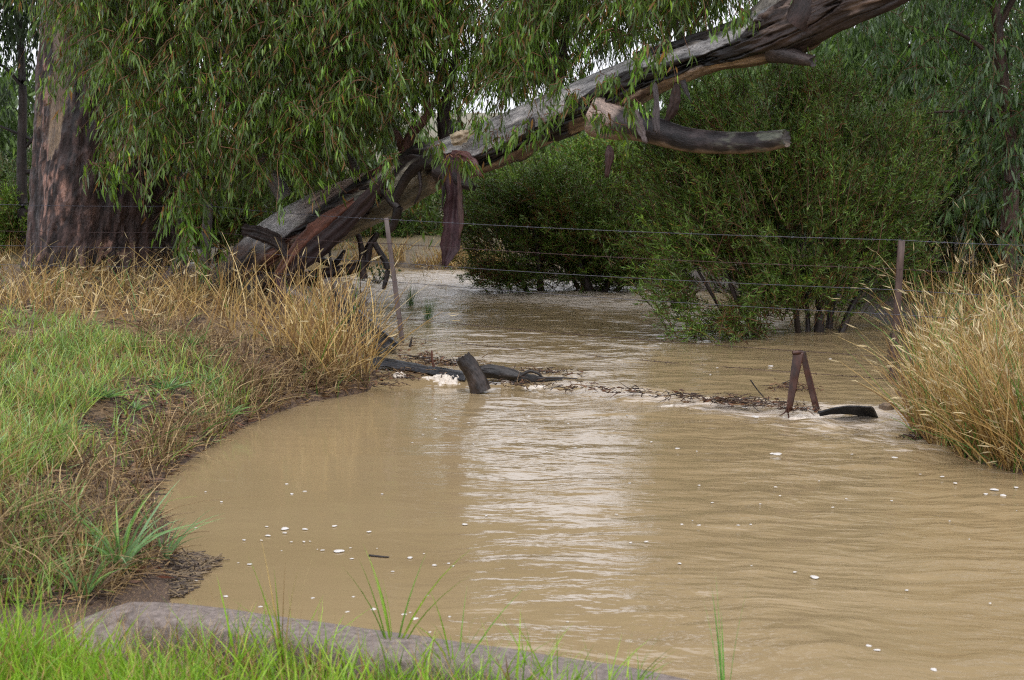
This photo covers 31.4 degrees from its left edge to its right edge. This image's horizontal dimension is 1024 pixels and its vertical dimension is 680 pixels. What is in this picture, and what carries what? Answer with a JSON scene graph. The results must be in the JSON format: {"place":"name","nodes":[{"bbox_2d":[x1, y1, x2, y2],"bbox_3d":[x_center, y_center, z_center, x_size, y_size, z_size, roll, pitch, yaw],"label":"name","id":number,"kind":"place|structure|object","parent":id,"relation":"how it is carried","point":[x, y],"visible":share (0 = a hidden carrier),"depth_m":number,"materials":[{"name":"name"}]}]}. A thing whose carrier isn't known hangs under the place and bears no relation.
{"place":"outdoors","nodes":[
{"label":"outdoors","id":0,"kind":"place"},
{"bbox_2d":[0,232,229,326],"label":"dry grass","id":1,"kind":"structure","parent":0,"point":[62,286],"depth_m":17.79,"materials":[{"name":"plant"}]},
{"bbox_2d":[0,277,401,616],"bbox_3d":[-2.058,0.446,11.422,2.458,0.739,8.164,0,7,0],"label":"dry grass","id":2,"kind":"structure","parent":0,"point":[252,370],"depth_m":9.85,"materials":[{"name":"plant"}]},
{"bbox_2d":[0,0,1022,112],"label":"sky","id":3,"kind":"structure","parent":0,"point":[595,69],"materials":[{"name":"white"}]},
{"bbox_2d":[0,259,1023,679],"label":"flood water","id":4,"kind":"structure","parent":0,"point":[560,533],"depth_m":10.20,"materials":[{"name":"brown liquid"}]},
{"bbox_2d":[163,548,229,599],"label":"reed litter","id":5,"kind":"object","parent":4,"relation":"on","point":[199,563],"visible":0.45,"depth_m":8.75,"materials":[{"name":"brown plant"}]},
{"bbox_2d":[357,263,400,283],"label":"water weed","id":6,"kind":"object","parent":4,"relation":"on","point":[379,274],"visible":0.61,"depth_m":22.60,"materials":[{"name":"green plant"}]},
{"bbox_2d":[369,554,388,557],"bbox_3d":[-0.661,1.075,9.065,0.108,0.012,0.013,3,8,20],"label":"stick","id":7,"kind":"object","parent":4,"relation":"on","point":[370,555],"visible":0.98,"depth_m":9.06,"materials":[{"name":"wood"}]},
{"bbox_2d":[393,372,405,377],"bbox_3d":[-0.908,0.298,14.832,0.175,0.082,0.200,0,7,0],"label":"foam cake","id":8,"kind":"object","parent":4,"relation":"on","point":[400,375],"visible":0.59,"depth_m":14.81,"materials":[{"name":"white liquid"}]},
{"bbox_2d":[362,339,446,390],"bbox_3d":[-1.003,0.208,15.532,1.040,0.175,2.700,0,7,0],"label":"debris raft","id":9,"kind":"object","parent":4,"relation":"on","point":[406,376],"visible":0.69,"depth_m":14.77,"materials":[{"name":"brown wood"}]},
{"bbox_2d":[402,281,419,305],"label":"water weed","id":10,"kind":"object","parent":4,"relation":"on","point":[410,303],"visible":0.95,"depth_m":20.13,"materials":[{"name":"green plant"}]},
{"bbox_2d":[367,354,465,380],"bbox_3d":[-0.811,0.216,15.161,1.265,0.114,0.326,5,9,34],"label":"log","id":11,"kind":"object","parent":4,"relation":"on","point":[389,363],"visible":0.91,"depth_m":15.07,"materials":[{"name":"black wood"}]},
{"bbox_2d":[431,350,434,366],"bbox_3d":[-0.647,0.154,14.939,0.035,0.139,0.024,0,7,0],"label":"stick","id":12,"kind":"object","parent":11,"relation":"on","point":[432,361],"visible":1,"depth_m":14.93,"materials":[{"name":"brown wood"}]},
{"bbox_2d":[418,291,436,318],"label":"water weed","id":13,"kind":"object","parent":4,"relation":"on","point":[429,312],"visible":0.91,"depth_m":18.87,"materials":[{"name":"green plant"}]},
{"bbox_2d":[422,373,461,385],"bbox_3d":[-0.574,0.334,14.789,0.600,0.120,0.450,0,7,0],"label":"foam cake","id":14,"kind":"object","parent":4,"relation":"on","point":[448,379],"visible":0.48,"depth_m":14.71,"materials":[{"name":"white liquid"}]},
{"bbox_2d":[396,347,492,365],"bbox_3d":[-0.706,0.179,15.591,0.708,0.200,0.992,-6,10,-41],"label":"debris raft","id":15,"kind":"object","parent":4,"relation":"on","point":[440,363],"visible":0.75,"depth_m":15.54,"materials":[{"name":"brown wood"}]},
{"bbox_2d":[455,352,490,393],"bbox_3d":[-0.297,0.260,14.286,0.269,0.337,0.187,-3,8,-20],"label":"broken stump","id":16,"kind":"object","parent":4,"relation":"on","point":[473,373],"visible":1,"depth_m":14.24,"materials":[{"name":"grey wood"}]},
{"bbox_2d":[480,364,577,381],"bbox_3d":[0.095,0.276,14.623,0.866,0.162,0.146,1,7,5],"label":"floating log","id":17,"kind":"object","parent":4,"relation":"on","point":[494,371],"visible":0.78,"depth_m":14.61,"materials":[{"name":"black wood"}]},
{"bbox_2d":[524,384,551,389],"bbox_3d":[0.280,0.392,14.517,0.650,0.075,0.250,0,7,0],"label":"foam cake","id":18,"kind":"object","parent":4,"relation":"on","point":[533,387],"visible":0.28,"depth_m":14.49,"materials":[{"name":"white"}]},
{"bbox_2d":[513,364,588,376],"bbox_3d":[0.077,0.254,14.972,1.143,0.125,0.427,0,7,0],"label":"debris raft","id":19,"kind":"object","parent":4,"relation":"on","point":[547,371],"visible":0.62,"depth_m":15.00,"materials":[{"name":"brown wood"}]},
{"bbox_2d":[434,143,675,295],"bbox_3d":[0.771,-1.462,21.494,3.364,2.224,2.624,0,7,0],"label":"flooded shrub","id":20,"kind":"object","parent":4,"relation":"on","point":[552,197],"visible":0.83,"depth_m":21.37,"materials":[{"name":"green plant"}]},
{"bbox_2d":[488,372,711,402],"bbox_3d":[0.650,0.384,14.081,1.930,0.172,0.328,4,8,30],"label":"debris raft","id":21,"kind":"object","parent":4,"relation":"on","point":[630,390],"visible":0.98,"depth_m":14.04,"materials":[{"name":"brown wood"}]},
{"bbox_2d":[661,404,690,406],"bbox_3d":[1.374,0.506,13.712,0.650,0.051,0.225,0,7,0],"label":"foam cake","id":22,"kind":"object","parent":4,"relation":"on","point":[671,405],"visible":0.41,"depth_m":13.71,"materials":[{"name":"white"}]},
{"bbox_2d":[692,391,822,415],"bbox_3d":[1.857,0.463,13.409,1.067,0.137,0.456,3,8,24],"label":"debris raft","id":23,"kind":"object","parent":4,"relation":"on","point":[743,401],"visible":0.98,"depth_m":13.42,"materials":[{"name":"brown wood"}]},
{"bbox_2d":[583,34,988,347],"bbox_3d":[2.745,-1.449,17.498,4.041,3.139,2.797,-3,8,-23],"label":"flooded shrub","id":24,"kind":"object","parent":4,"relation":"on","point":[758,197],"visible":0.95,"depth_m":17.13,"materials":[{"name":"green plant"}]},
{"bbox_2d":[762,378,823,391],"bbox_3d":[2.188,0.382,14.157,0.462,0.182,0.402,4,8,26],"label":"debris raft","id":25,"kind":"object","parent":4,"relation":"on","point":[783,385],"visible":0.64,"depth_m":14.13,"materials":[{"name":"brown wood"}]},
{"bbox_2d":[779,350,819,417],"bbox_3d":[2.099,0.321,13.249,0.340,0.490,0.164,-7,10,-43],"label":"metal frame","id":26,"kind":"object","parent":4,"relation":"in","point":[799,358],"visible":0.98,"depth_m":13.25,"materials":[{"name":"brown metal"}]},
{"bbox_2d":[782,414,824,419],"bbox_3d":[2.119,0.564,13.267,0.400,0.048,0.250,0,7,0],"label":"foam cake","id":27,"kind":"object","parent":4,"relation":"on","point":[798,416],"visible":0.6,"depth_m":13.22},
{"bbox_2d":[817,405,877,417],"bbox_3d":[2.412,0.513,13.074,0.406,0.153,0.305,4,8,27],"label":"piece of log","id":28,"kind":"object","parent":4,"relation":"on","point":[868,411],"visible":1,"depth_m":13.03,"materials":[{"name":"black wood"}]},
{"bbox_2d":[896,431,938,440],"bbox_3d":[2.748,0.640,12.331,0.480,0.117,0.305,6,9,38],"label":"debris raft","id":29,"kind":"object","parent":4,"relation":"on","point":[909,435],"visible":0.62,"depth_m":12.28,"materials":[{"name":"brown wood"}]},
{"bbox_2d":[819,67,1023,291],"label":"flooded shrub","id":30,"kind":"object","parent":4,"relation":"on","point":[952,237],"visible":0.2,"depth_m":20.25,"materials":[{"name":"green plant"}]},
{"bbox_2d":[0,113,1023,679],"bbox_3d":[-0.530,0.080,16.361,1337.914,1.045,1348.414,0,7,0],"label":"ground","id":31,"kind":"structure","parent":0,"point":[154,589],"depth_m":14.47,"materials":[{"name":"plant"}]},
{"bbox_2d":[0,174,29,251],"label":"shrub","id":32,"kind":"object","parent":31,"relation":"on","point":[8,223],"visible":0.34,"depth_m":26.71,"materials":[{"name":"green plant"}]},
{"bbox_2d":[0,160,29,208],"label":"shrub","id":33,"kind":"object","parent":31,"relation":"on","point":[12,179],"depth_m":30.74,"materials":[{"name":"green plant"}]},
{"bbox_2d":[0,150,31,187],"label":"shrub","id":34,"kind":"object","parent":31,"relation":"on","point":[3,175],"visible":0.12,"depth_m":32.68,"materials":[{"name":"green plant"}]},
{"bbox_2d":[0,60,34,175],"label":"gum tree","id":35,"kind":"object","parent":31,"relation":"on","point":[11,147],"visible":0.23,"depth_m":45.02,"materials":[{"name":"green plant"}]},
{"bbox_2d":[0,0,41,247],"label":"gum tree","id":36,"kind":"object","parent":31,"relation":"on","point":[18,24],"visible":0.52,"depth_m":26.75,"materials":[{"name":"brown plant"}]},
{"bbox_2d":[48,415,94,433],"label":"grass tussock","id":37,"kind":"object","parent":31,"relation":"on","point":[74,424],"depth_m":10.85,"materials":[{"name":"plant"}]},
{"bbox_2d":[46,540,146,597],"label":"grass tussock","id":38,"kind":"object","parent":31,"relation":"on","point":[89,590],"depth_m":7.88,"materials":[{"name":"green plant"}]},
{"bbox_2d":[81,378,139,399],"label":"grass tussock","id":39,"kind":"object","parent":31,"relation":"on","point":[111,395],"depth_m":11.76,"materials":[{"name":"green plant"}]},
{"bbox_2d":[117,341,144,352],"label":"grass tussock","id":40,"kind":"object","parent":31,"relation":"on","point":[132,346],"depth_m":13.64,"materials":[{"name":"green plant"}]},
{"bbox_2d":[49,481,214,574],"bbox_3d":[-1.690,0.869,8.201,0.789,0.432,0.725,-2,7,-14],"label":"grass tussock","id":41,"kind":"object","parent":31,"relation":"on","point":[132,551],"depth_m":8.26,"materials":[{"name":"green plant"}]},
{"bbox_2d":[113,392,155,411],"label":"grass tussock","id":42,"kind":"object","parent":31,"relation":"on","point":[137,407],"depth_m":11.79,"materials":[{"name":"green plant"}]},
{"bbox_2d":[0,300,270,608],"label":"green grass","id":43,"kind":"structure","parent":31,"relation":"on","point":[77,402],"depth_m":11.68,"materials":[{"name":"green plant"}]},
{"bbox_2d":[143,257,189,289],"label":"bark slab","id":44,"kind":"structure","parent":31,"relation":"on","point":[172,273],"depth_m":19.12,"materials":[{"name":"brown wood"}]},
{"bbox_2d":[143,370,196,390],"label":"grass tussock","id":45,"kind":"object","parent":31,"relation":"on","point":[167,386],"depth_m":12.57,"materials":[{"name":"green plant"}]},
{"bbox_2d":[136,508,223,558],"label":"grass tussock","id":46,"kind":"object","parent":31,"relation":"on","point":[179,539],"depth_m":8.87,"materials":[{"name":"green plant"}]},
{"bbox_2d":[164,325,211,345],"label":"grass tussock","id":47,"kind":"object","parent":31,"relation":"on","point":[191,335],"depth_m":14.04,"materials":[{"name":"plant"}]},
{"bbox_2d":[172,401,208,415],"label":"grass tussock","id":48,"kind":"object","parent":31,"relation":"on","point":[194,410],"depth_m":12.25,"materials":[{"name":"plant"}]},
{"bbox_2d":[193,370,226,384],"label":"grass tussock","id":49,"kind":"object","parent":31,"relation":"on","point":[210,378],"depth_m":13.10,"materials":[{"name":"green plant"}]},
{"bbox_2d":[212,397,252,418],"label":"grass tussock","id":50,"kind":"object","parent":31,"relation":"on","point":[232,412],"depth_m":12.67,"materials":[{"name":"green plant"}]},
{"bbox_2d":[182,161,292,263],"bbox_3d":[-4.164,-1.816,25.453,2.961,1.722,1.822,0,7,0],"label":"shrub","id":51,"kind":"object","parent":31,"relation":"on","point":[227,227],"visible":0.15,"depth_m":25.19,"materials":[{"name":"green plant"}]},
{"bbox_2d":[0,0,478,289],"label":"river gum tree","id":52,"kind":"object","parent":31,"relation":"on","point":[124,89],"visible":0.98,"depth_m":18.14,"materials":[{"name":"green plant"}]},
{"bbox_2d":[236,271,323,292],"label":"dead branch","id":53,"kind":"object","parent":31,"relation":"on","point":[264,283],"visible":0.27,"depth_m":19.38,"materials":[{"name":"brown wood"}]},
{"bbox_2d":[303,232,379,282],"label":"dead branch","id":54,"kind":"object","parent":53,"relation":"on","point":[368,247],"visible":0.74,"depth_m":19.31,"materials":[{"name":"brown wood"}]},
{"bbox_2d":[274,275,285,304],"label":"bark slab","id":55,"kind":"structure","parent":31,"relation":"on","point":[279,284],"depth_m":18.36,"materials":[{"name":"wood"}]},
{"bbox_2d":[197,177,365,240],"bbox_3d":[-3.509,-1.827,27.463,2.691,1.550,1.901,0,7,0],"label":"shrub","id":56,"kind":"object","parent":31,"relation":"on","point":[288,202],"depth_m":27.39,"materials":[{"name":"green plant"}]},
{"bbox_2d":[249,536,315,664],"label":"grass shoot","id":57,"kind":"object","parent":31,"relation":"on","point":[277,629],"depth_m":7.07,"materials":[{"name":"green plant"}]},
{"bbox_2d":[128,231,458,382],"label":"dry grass","id":58,"kind":"structure","parent":31,"relation":"on","point":[326,330],"depth_m":14.71,"materials":[{"name":"plant"}]},
{"bbox_2d":[286,287,333,311],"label":"dead branch","id":59,"kind":"object","parent":31,"relation":"on","point":[309,301],"visible":0.15,"depth_m":18.05,"materials":[{"name":"wood"}]},
{"bbox_2d":[185,11,460,199],"bbox_3d":[-4.147,-5.562,32.761,6.356,8.579,5.198,-5,9,-33],"label":"gum tree","id":60,"kind":"object","parent":31,"relation":"on","point":[361,133],"visible":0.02,"depth_m":32.81,"materials":[{"name":"green plant"}]},
{"bbox_2d":[0,566,690,679],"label":"grass","id":61,"kind":"structure","parent":31,"relation":"on","point":[17,659],"depth_m":6.69,"materials":[{"name":"green plant"}]},
{"bbox_2d":[334,290,398,349],"bbox_3d":[-1.458,-0.190,16.502,0.438,0.404,1.405,-5,9,-33],"label":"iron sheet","id":62,"kind":"object","parent":31,"relation":"on","point":[389,341],"visible":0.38,"depth_m":16.31,"materials":[{"name":"brown metal"}]},
{"bbox_2d":[67,602,687,679],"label":"concrete kerb","id":63,"kind":"structure","parent":31,"relation":"on","point":[179,610],"depth_m":7.16,"materials":[{"name":"grey concrete"}]},
{"bbox_2d":[346,547,470,639],"bbox_3d":[-0.438,1.036,7.125,0.542,0.460,0.284,2,8,17],"label":"grass shoot","id":64,"kind":"object","parent":63,"relation":"on","point":[386,616],"depth_m":7.14,"materials":[{"name":"green plant"}]},
{"bbox_2d":[623,626,672,679],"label":"grass shoot","id":65,"kind":"object","parent":63,"relation":"on","point":[649,666],"depth_m":6.57,"materials":[{"name":"green plant"}]},
{"bbox_2d":[347,202,443,240],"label":"shrub","id":66,"kind":"object","parent":31,"relation":"on","point":[413,226],"visible":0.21,"depth_m":27.64,"materials":[{"name":"green plant"}]},
{"bbox_2d":[397,262,462,297],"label":"drowned stalks","id":67,"kind":"object","parent":31,"relation":"on","point":[429,278],"visible":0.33,"depth_m":22.38,"materials":[{"name":"plant"}]},
{"bbox_2d":[402,192,493,232],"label":"shrub","id":68,"kind":"object","parent":31,"relation":"on","point":[434,204],"visible":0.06,"depth_m":28.42,"materials":[{"name":"green plant"}]},
{"bbox_2d":[416,590,519,661],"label":"grass shoot","id":69,"kind":"object","parent":31,"relation":"on","point":[447,648],"depth_m":6.91,"materials":[{"name":"green plant"}]},
{"bbox_2d":[367,106,638,197],"bbox_3d":[-0.501,-3.049,35.876,6.030,3.326,3.708,0,7,0],"label":"gum tree","id":70,"kind":"object","parent":31,"relation":"on","point":[544,148],"visible":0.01,"depth_m":35.34,"materials":[{"name":"green plant"}]},
{"bbox_2d":[431,145,591,207],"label":"shrub","id":71,"kind":"object","parent":31,"relation":"on","point":[501,174],"visible":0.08,"depth_m":28.79,"materials":[{"name":"green plant"}]},
{"bbox_2d":[0,203,1023,380],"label":"wire fence","id":72,"kind":"object","parent":31,"relation":"on","point":[899,267],"visible":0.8,"depth_m":16.12,"materials":[{"name":"black metal"}]},
{"bbox_2d":[498,615,570,668],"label":"grass shoot","id":73,"kind":"object","parent":31,"relation":"on","point":[530,645],"depth_m":6.80,"materials":[{"name":"green plant"}]},
{"bbox_2d":[182,0,910,288],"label":"leaning gum tree","id":74,"kind":"object","parent":31,"relation":"on","point":[515,57],"visible":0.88,"depth_m":16.99,"materials":[{"name":"brown plant"}]},
{"bbox_2d":[318,250,345,266],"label":"dead branch","id":75,"kind":"object","parent":74,"relation":"attached to","point":[336,262],"visible":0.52,"depth_m":19.62,"materials":[{"name":"brown wood"}]},
{"bbox_2d":[355,233,367,279],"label":"dead branch","id":76,"kind":"object","parent":74,"relation":"attached to","point":[361,249],"visible":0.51,"depth_m":19.22,"materials":[{"name":"brown wood"}]},
{"bbox_2d":[372,242,389,289],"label":"dead branch","id":77,"kind":"object","parent":74,"relation":"attached to","point":[380,253],"visible":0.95,"depth_m":18.93,"materials":[{"name":"brown wood"}]},
{"bbox_2d":[495,133,670,204],"bbox_3d":[1.353,-2.423,29.876,2.838,2.559,1.928,-3,8,-23],"label":"shrub","id":78,"kind":"object","parent":31,"relation":"on","point":[577,148],"visible":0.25,"depth_m":29.58,"materials":[{"name":"green plant"}]},
{"bbox_2d":[579,36,782,182],"bbox_3d":[4.325,-8.051,37.367,5.864,13.581,5.841,4,8,30],"label":"gum tree","id":79,"kind":"object","parent":31,"relation":"on","point":[649,104],"visible":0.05,"depth_m":37.08,"materials":[{"name":"green plant"}]},
{"bbox_2d":[706,583,748,679],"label":"grass shoot","id":80,"kind":"object","parent":31,"relation":"on","point":[721,664],"depth_m":6.67,"materials":[{"name":"green plant"}]},
{"bbox_2d":[647,37,995,241],"bbox_3d":[4.076,-2.445,24.857,4.767,3.458,3.180,0,7,0],"label":"tall shrub","id":81,"kind":"object","parent":31,"relation":"on","point":[768,69],"visible":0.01,"depth_m":24.66,"materials":[{"name":"green plant"}]},
{"bbox_2d":[689,0,969,176],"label":"gum tree","id":82,"kind":"object","parent":31,"relation":"on","point":[756,70],"depth_m":30.52,"materials":[{"name":"green plant"}]},
{"bbox_2d":[722,0,1023,239],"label":"gum tree","id":83,"kind":"object","parent":31,"relation":"on","point":[861,44],"visible":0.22,"depth_m":23.18,"materials":[{"name":"green plant"}]},
{"bbox_2d":[879,402,893,409],"bbox_3d":[2.730,0.520,13.271,0.126,0.127,0.120,0,7,0],"label":"wooden stub","id":84,"kind":"object","parent":31,"relation":"on","point":[883,406],"visible":0.45,"depth_m":13.23,"materials":[{"name":"brown wood"}]},
{"bbox_2d":[819,0,1023,299],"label":"gum tree","id":85,"kind":"object","parent":31,"relation":"on","point":[1003,109],"visible":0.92,"depth_m":18.38,"materials":[{"name":"green plant"}]},
{"bbox_2d":[828,196,1023,474],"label":"dry grass","id":86,"kind":"structure","parent":31,"relation":"on","point":[976,410],"depth_m":12.03,"materials":[{"name":"plant"}]},
{"bbox_2d":[0,230,1023,302],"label":"dry grass","id":87,"kind":"structure","parent":0,"point":[402,257],"depth_m":24.90,"materials":[{"name":"plant"}]}
]}

